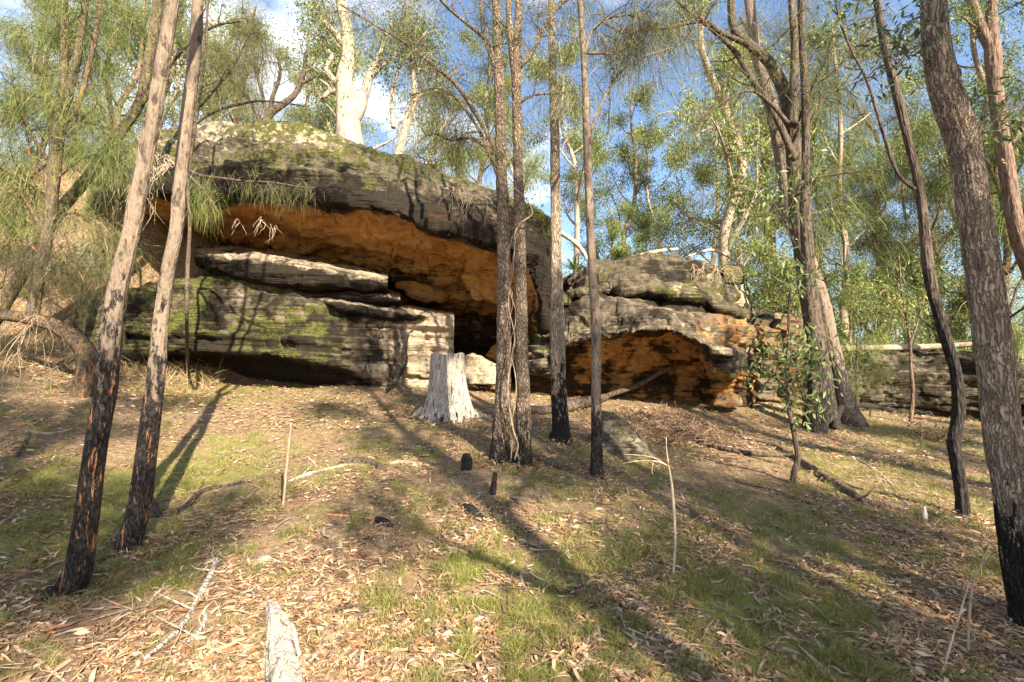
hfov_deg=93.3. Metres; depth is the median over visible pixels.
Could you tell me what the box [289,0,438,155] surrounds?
white gum
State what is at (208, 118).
white gum
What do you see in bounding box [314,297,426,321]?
rock slab
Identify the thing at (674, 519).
dead stalk
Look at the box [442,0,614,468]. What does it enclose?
she oak
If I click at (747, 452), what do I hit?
fallen branch
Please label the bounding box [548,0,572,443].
tall tree
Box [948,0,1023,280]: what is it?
red bark tree
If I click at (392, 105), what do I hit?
white gum
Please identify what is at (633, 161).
slender gum
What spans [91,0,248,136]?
white gum
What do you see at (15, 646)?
fallen branch
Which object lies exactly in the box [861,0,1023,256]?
slender gum
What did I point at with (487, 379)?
boulder
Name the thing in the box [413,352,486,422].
tree stump
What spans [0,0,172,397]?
arched she oak
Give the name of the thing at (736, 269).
rock
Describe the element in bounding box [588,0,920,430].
forked she oak
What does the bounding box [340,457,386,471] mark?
fallen branch
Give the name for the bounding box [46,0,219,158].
she oak
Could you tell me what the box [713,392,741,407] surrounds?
rock
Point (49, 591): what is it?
charred stub
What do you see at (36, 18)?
slender gum
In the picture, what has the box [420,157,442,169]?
strappy lily
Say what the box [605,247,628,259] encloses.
strappy lily
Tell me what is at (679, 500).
fallen branch
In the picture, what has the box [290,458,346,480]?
fallen branch
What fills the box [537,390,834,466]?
dead brush
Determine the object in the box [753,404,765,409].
stone
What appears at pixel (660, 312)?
layered boulder
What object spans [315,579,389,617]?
fallen branch
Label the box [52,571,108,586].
grass tuft
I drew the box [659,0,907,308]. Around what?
she oak
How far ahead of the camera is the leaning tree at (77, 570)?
3.61 m
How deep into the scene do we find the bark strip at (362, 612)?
3.18 m
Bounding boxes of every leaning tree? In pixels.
[54,0,179,598]
[113,0,203,554]
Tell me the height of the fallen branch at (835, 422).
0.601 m
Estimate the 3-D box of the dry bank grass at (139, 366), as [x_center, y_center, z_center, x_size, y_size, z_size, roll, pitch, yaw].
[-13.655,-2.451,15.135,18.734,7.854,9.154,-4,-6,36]
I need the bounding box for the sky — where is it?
[0,0,1023,353]
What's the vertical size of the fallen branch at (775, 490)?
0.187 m
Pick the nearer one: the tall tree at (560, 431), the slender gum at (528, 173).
the tall tree at (560, 431)
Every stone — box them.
[251,553,272,566]
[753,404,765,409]
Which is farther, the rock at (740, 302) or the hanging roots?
the rock at (740, 302)
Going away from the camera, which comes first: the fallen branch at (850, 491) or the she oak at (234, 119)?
the fallen branch at (850, 491)
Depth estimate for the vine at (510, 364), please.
5.99 m
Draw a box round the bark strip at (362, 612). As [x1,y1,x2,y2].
[341,611,378,616]
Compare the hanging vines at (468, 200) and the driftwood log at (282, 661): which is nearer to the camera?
the driftwood log at (282, 661)
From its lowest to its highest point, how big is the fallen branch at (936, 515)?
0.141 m
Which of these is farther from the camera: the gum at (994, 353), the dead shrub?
the dead shrub
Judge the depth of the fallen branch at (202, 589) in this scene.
3.30 m
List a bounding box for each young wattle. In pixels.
[10,249,51,298]
[64,134,86,168]
[78,184,101,218]
[121,124,139,144]
[435,141,494,188]
[563,194,639,271]
[621,202,673,256]
[741,232,801,316]
[799,251,905,364]
[886,241,1023,350]
[921,276,1023,357]
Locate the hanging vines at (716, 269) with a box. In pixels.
[682,258,741,299]
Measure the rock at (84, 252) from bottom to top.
1.197 m
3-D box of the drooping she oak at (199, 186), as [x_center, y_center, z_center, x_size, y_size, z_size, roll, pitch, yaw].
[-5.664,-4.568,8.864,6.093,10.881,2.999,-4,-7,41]
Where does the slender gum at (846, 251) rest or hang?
on the ground at (466, 482)
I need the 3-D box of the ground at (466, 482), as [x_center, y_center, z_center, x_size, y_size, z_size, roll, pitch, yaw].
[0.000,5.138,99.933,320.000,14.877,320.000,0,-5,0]
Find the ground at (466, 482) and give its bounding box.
[0,168,1023,681]
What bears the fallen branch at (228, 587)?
on the ground at (466, 482)
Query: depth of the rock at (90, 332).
10.56 m
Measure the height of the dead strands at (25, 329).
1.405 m
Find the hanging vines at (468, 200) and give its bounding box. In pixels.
[438,184,496,246]
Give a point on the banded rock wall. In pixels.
(772, 321)
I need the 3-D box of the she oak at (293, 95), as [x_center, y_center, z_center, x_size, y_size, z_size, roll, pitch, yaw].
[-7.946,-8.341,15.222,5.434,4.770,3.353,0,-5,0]
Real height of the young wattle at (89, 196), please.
1.185 m
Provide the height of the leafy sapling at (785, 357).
4.522 m
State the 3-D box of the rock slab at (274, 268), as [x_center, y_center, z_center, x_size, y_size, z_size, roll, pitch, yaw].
[-5.628,-1.837,11.791,5.804,1.716,2.649,0,-5,0]
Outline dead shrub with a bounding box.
[892,420,979,443]
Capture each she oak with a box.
[0,0,146,169]
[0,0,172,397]
[0,0,273,324]
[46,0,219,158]
[141,0,324,376]
[164,0,320,128]
[182,1,347,122]
[291,0,551,464]
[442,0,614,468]
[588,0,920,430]
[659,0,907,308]
[736,65,923,361]
[779,0,916,434]
[788,78,959,343]
[825,100,1023,351]
[839,55,1023,364]
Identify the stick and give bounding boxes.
[325,513,374,519]
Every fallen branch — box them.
[0,644,64,681]
[14,432,31,457]
[32,427,75,434]
[103,584,177,645]
[142,535,238,660]
[148,603,207,679]
[149,475,249,518]
[223,567,308,595]
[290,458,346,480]
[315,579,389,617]
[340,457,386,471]
[386,460,421,464]
[532,451,577,475]
[542,568,561,586]
[613,481,739,513]
[621,247,682,258]
[640,410,794,456]
[688,249,743,266]
[689,426,954,515]
[736,481,842,518]
[793,628,853,677]
[800,442,928,513]
[831,402,895,429]
[927,511,977,522]
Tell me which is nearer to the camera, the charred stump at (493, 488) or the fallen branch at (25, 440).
the charred stump at (493, 488)
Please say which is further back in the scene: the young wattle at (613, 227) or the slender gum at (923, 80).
the slender gum at (923, 80)
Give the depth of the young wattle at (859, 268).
18.35 m
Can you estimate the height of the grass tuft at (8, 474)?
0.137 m
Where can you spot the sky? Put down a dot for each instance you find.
(375, 103)
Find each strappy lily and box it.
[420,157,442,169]
[562,255,587,271]
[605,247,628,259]
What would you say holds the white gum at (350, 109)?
on the overhanging rock at (417, 251)
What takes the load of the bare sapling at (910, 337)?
on the ground at (466, 482)
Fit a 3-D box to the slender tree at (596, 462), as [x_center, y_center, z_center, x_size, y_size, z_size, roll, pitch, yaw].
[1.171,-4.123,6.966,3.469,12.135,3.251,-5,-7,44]
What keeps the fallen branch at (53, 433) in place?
on the ground at (466, 482)
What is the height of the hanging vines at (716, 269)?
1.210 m
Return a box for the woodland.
[525,179,1023,351]
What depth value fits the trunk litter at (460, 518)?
4.02 m
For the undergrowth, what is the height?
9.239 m
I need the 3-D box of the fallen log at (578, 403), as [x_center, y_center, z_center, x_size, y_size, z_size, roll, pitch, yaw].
[1.390,1.342,10.370,0.566,0.381,2.962,-5,-7,43]
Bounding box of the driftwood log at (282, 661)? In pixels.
[265,599,302,681]
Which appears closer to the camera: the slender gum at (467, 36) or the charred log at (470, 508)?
the charred log at (470, 508)
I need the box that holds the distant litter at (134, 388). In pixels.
[0,168,1023,475]
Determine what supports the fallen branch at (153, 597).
on the ground at (466, 482)
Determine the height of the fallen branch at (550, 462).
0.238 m
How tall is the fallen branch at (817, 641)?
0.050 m
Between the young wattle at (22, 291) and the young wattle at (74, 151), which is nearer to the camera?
the young wattle at (22, 291)
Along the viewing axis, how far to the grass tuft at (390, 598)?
3.34 m
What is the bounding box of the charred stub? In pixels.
[41,586,57,601]
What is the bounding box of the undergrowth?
[563,270,1023,363]
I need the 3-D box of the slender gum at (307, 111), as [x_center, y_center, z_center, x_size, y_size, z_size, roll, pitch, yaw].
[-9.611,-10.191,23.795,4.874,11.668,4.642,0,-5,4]
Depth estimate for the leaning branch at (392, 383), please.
10.19 m
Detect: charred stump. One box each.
[461,453,472,470]
[489,472,497,494]
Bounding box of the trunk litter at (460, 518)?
[0,404,1023,677]
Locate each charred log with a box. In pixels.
[374,516,394,527]
[458,503,486,520]
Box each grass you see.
[0,112,231,389]
[0,167,1023,681]
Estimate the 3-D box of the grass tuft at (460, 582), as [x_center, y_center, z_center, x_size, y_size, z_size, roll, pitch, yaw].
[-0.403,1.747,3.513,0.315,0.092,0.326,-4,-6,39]
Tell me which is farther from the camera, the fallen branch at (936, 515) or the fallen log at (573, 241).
the fallen log at (573, 241)
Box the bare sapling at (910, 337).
[852,251,958,423]
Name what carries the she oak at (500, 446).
on the ground at (466, 482)
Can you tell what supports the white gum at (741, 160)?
on the ground at (466, 482)
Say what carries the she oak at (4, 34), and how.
on the ground at (466, 482)
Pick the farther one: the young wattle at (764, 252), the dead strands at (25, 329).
the young wattle at (764, 252)
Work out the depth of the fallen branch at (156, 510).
5.02 m
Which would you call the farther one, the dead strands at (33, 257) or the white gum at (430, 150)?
the white gum at (430, 150)
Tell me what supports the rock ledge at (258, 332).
on the ground at (466, 482)
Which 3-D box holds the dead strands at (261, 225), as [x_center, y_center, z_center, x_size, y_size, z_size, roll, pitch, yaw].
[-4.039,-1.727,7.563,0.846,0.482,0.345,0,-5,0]
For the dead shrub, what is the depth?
10.68 m
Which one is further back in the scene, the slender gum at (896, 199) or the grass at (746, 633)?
the slender gum at (896, 199)
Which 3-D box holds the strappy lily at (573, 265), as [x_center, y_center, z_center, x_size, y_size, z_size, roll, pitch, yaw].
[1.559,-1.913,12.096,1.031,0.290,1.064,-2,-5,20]
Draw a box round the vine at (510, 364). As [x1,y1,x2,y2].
[507,186,532,459]
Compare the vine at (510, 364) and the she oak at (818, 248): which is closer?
the vine at (510, 364)
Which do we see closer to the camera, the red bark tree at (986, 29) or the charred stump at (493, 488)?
the charred stump at (493, 488)
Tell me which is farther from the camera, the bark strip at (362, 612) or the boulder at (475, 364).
the boulder at (475, 364)
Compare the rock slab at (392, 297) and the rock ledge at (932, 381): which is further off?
the rock ledge at (932, 381)
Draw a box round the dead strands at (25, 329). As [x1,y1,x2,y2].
[0,313,63,398]
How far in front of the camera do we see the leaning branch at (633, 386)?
11.47 m
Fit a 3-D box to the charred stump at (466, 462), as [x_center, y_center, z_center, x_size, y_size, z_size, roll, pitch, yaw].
[-0.545,1.491,5.810,0.148,0.283,0.132,2,-5,-24]
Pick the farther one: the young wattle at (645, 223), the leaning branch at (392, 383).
the young wattle at (645, 223)
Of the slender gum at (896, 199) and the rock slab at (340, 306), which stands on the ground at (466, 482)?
the slender gum at (896, 199)
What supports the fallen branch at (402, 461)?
on the ground at (466, 482)
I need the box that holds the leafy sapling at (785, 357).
[710,144,871,483]
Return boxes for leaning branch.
[385,335,408,390]
[606,366,671,397]
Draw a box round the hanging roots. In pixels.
[61,138,185,230]
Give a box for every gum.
[0,0,98,134]
[59,0,188,126]
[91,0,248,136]
[95,0,280,139]
[141,0,267,128]
[255,21,358,132]
[267,0,470,144]
[268,35,333,127]
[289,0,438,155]
[357,0,466,153]
[405,81,472,172]
[440,16,522,185]
[465,44,550,211]
[509,4,626,271]
[560,128,637,259]
[592,75,666,257]
[620,113,718,259]
[633,0,837,269]
[651,86,760,265]
[675,126,782,288]
[744,0,869,427]
[770,6,947,360]
[811,0,1023,626]
[824,152,951,344]
[830,152,959,343]
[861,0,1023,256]
[886,56,1023,250]
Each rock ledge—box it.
[121,272,453,386]
[845,350,1023,425]
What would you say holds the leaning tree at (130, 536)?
on the ground at (466, 482)
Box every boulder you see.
[464,353,495,377]
[466,374,495,384]
[485,343,514,367]
[528,251,764,407]
[586,411,654,459]
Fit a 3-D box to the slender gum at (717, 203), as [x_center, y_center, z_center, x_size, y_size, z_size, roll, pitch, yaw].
[12.445,-7.188,30.615,7.859,18.812,7.484,-3,-6,27]
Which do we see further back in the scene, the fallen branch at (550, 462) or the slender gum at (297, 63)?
the slender gum at (297, 63)
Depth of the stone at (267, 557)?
3.83 m
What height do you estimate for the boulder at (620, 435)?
0.839 m
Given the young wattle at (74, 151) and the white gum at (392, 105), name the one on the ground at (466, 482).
the young wattle at (74, 151)
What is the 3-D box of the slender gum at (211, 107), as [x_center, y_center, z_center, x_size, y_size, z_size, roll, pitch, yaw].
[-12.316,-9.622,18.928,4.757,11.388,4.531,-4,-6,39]
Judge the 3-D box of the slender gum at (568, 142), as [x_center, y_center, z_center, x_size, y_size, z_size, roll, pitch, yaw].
[2.573,-7.539,20.410,5.175,13.008,5.434,-4,-6,36]
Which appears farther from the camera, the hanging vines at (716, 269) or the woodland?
the woodland
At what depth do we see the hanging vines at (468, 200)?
10.15 m
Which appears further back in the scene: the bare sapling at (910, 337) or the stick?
the bare sapling at (910, 337)
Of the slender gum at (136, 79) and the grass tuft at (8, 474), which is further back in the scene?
the slender gum at (136, 79)
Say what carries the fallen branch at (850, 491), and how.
on the ground at (466, 482)
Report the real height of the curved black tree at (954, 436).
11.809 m
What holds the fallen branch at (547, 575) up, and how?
on the ground at (466, 482)
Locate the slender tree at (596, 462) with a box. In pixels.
[553,0,730,478]
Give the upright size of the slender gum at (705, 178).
10.223 m
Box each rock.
[71,242,105,275]
[72,292,126,360]
[85,119,550,381]
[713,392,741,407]
[722,265,744,284]
[736,289,749,308]
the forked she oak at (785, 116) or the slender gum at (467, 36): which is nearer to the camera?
the forked she oak at (785, 116)
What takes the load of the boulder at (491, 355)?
on the ground at (466, 482)
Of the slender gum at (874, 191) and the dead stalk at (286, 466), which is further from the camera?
the slender gum at (874, 191)
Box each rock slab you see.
[193,245,387,294]
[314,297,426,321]
[319,288,399,306]
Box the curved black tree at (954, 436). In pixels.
[798,0,971,518]
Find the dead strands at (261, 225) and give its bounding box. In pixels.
[232,217,275,242]
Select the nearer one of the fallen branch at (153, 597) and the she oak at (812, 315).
the fallen branch at (153, 597)
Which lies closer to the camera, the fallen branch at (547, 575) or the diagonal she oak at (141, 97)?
the fallen branch at (547, 575)
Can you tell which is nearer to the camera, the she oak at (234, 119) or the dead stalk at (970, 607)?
the dead stalk at (970, 607)
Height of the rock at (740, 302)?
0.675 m
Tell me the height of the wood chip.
0.153 m
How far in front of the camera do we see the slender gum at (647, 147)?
26.41 m
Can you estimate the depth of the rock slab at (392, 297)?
10.86 m
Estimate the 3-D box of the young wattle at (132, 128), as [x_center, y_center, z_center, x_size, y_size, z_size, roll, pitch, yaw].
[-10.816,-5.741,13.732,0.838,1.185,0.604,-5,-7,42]
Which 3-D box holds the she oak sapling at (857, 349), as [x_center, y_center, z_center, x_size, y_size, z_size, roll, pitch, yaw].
[8.687,0.770,12.097,2.592,2.789,1.660,0,-5,0]
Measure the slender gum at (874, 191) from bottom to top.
11.777 m
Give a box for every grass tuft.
[2,466,28,479]
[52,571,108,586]
[367,585,412,613]
[441,570,480,592]
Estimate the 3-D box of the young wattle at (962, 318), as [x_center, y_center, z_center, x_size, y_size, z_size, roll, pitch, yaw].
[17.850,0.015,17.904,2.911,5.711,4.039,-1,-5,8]
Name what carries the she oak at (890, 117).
on the ground at (466, 482)
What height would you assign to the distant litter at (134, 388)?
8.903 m
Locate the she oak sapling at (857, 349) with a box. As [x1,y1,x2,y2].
[838,319,919,420]
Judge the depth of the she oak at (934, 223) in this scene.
22.27 m
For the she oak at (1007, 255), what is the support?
on the ground at (466, 482)
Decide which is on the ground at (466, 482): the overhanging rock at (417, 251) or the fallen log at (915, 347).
the overhanging rock at (417, 251)
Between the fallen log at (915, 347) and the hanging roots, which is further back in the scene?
the fallen log at (915, 347)
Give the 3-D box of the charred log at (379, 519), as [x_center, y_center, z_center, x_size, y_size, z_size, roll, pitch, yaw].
[-1.177,1.690,4.487,0.255,0.093,0.084,-3,-6,33]
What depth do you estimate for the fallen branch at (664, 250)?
13.49 m
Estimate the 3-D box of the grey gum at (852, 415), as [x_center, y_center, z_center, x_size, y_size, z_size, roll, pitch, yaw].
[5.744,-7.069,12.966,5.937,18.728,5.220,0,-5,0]
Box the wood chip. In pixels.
[923,506,927,520]
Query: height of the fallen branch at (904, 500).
0.346 m
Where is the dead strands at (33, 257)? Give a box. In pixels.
[0,225,93,346]
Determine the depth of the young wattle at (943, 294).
18.86 m
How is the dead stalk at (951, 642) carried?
on the ground at (466, 482)
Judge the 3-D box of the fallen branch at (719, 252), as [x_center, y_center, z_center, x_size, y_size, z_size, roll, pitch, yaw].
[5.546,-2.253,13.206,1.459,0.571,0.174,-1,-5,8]
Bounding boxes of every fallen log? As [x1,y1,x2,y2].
[530,394,608,414]
[561,231,587,261]
[842,342,971,351]
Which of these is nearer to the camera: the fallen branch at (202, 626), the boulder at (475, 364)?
the fallen branch at (202, 626)
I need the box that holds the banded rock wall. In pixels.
[752,307,808,405]
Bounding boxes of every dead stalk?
[282,423,291,506]
[623,438,676,575]
[941,581,969,674]
[967,538,990,650]
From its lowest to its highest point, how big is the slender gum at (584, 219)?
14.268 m
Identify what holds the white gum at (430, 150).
on the ground at (466, 482)
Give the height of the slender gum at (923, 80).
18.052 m

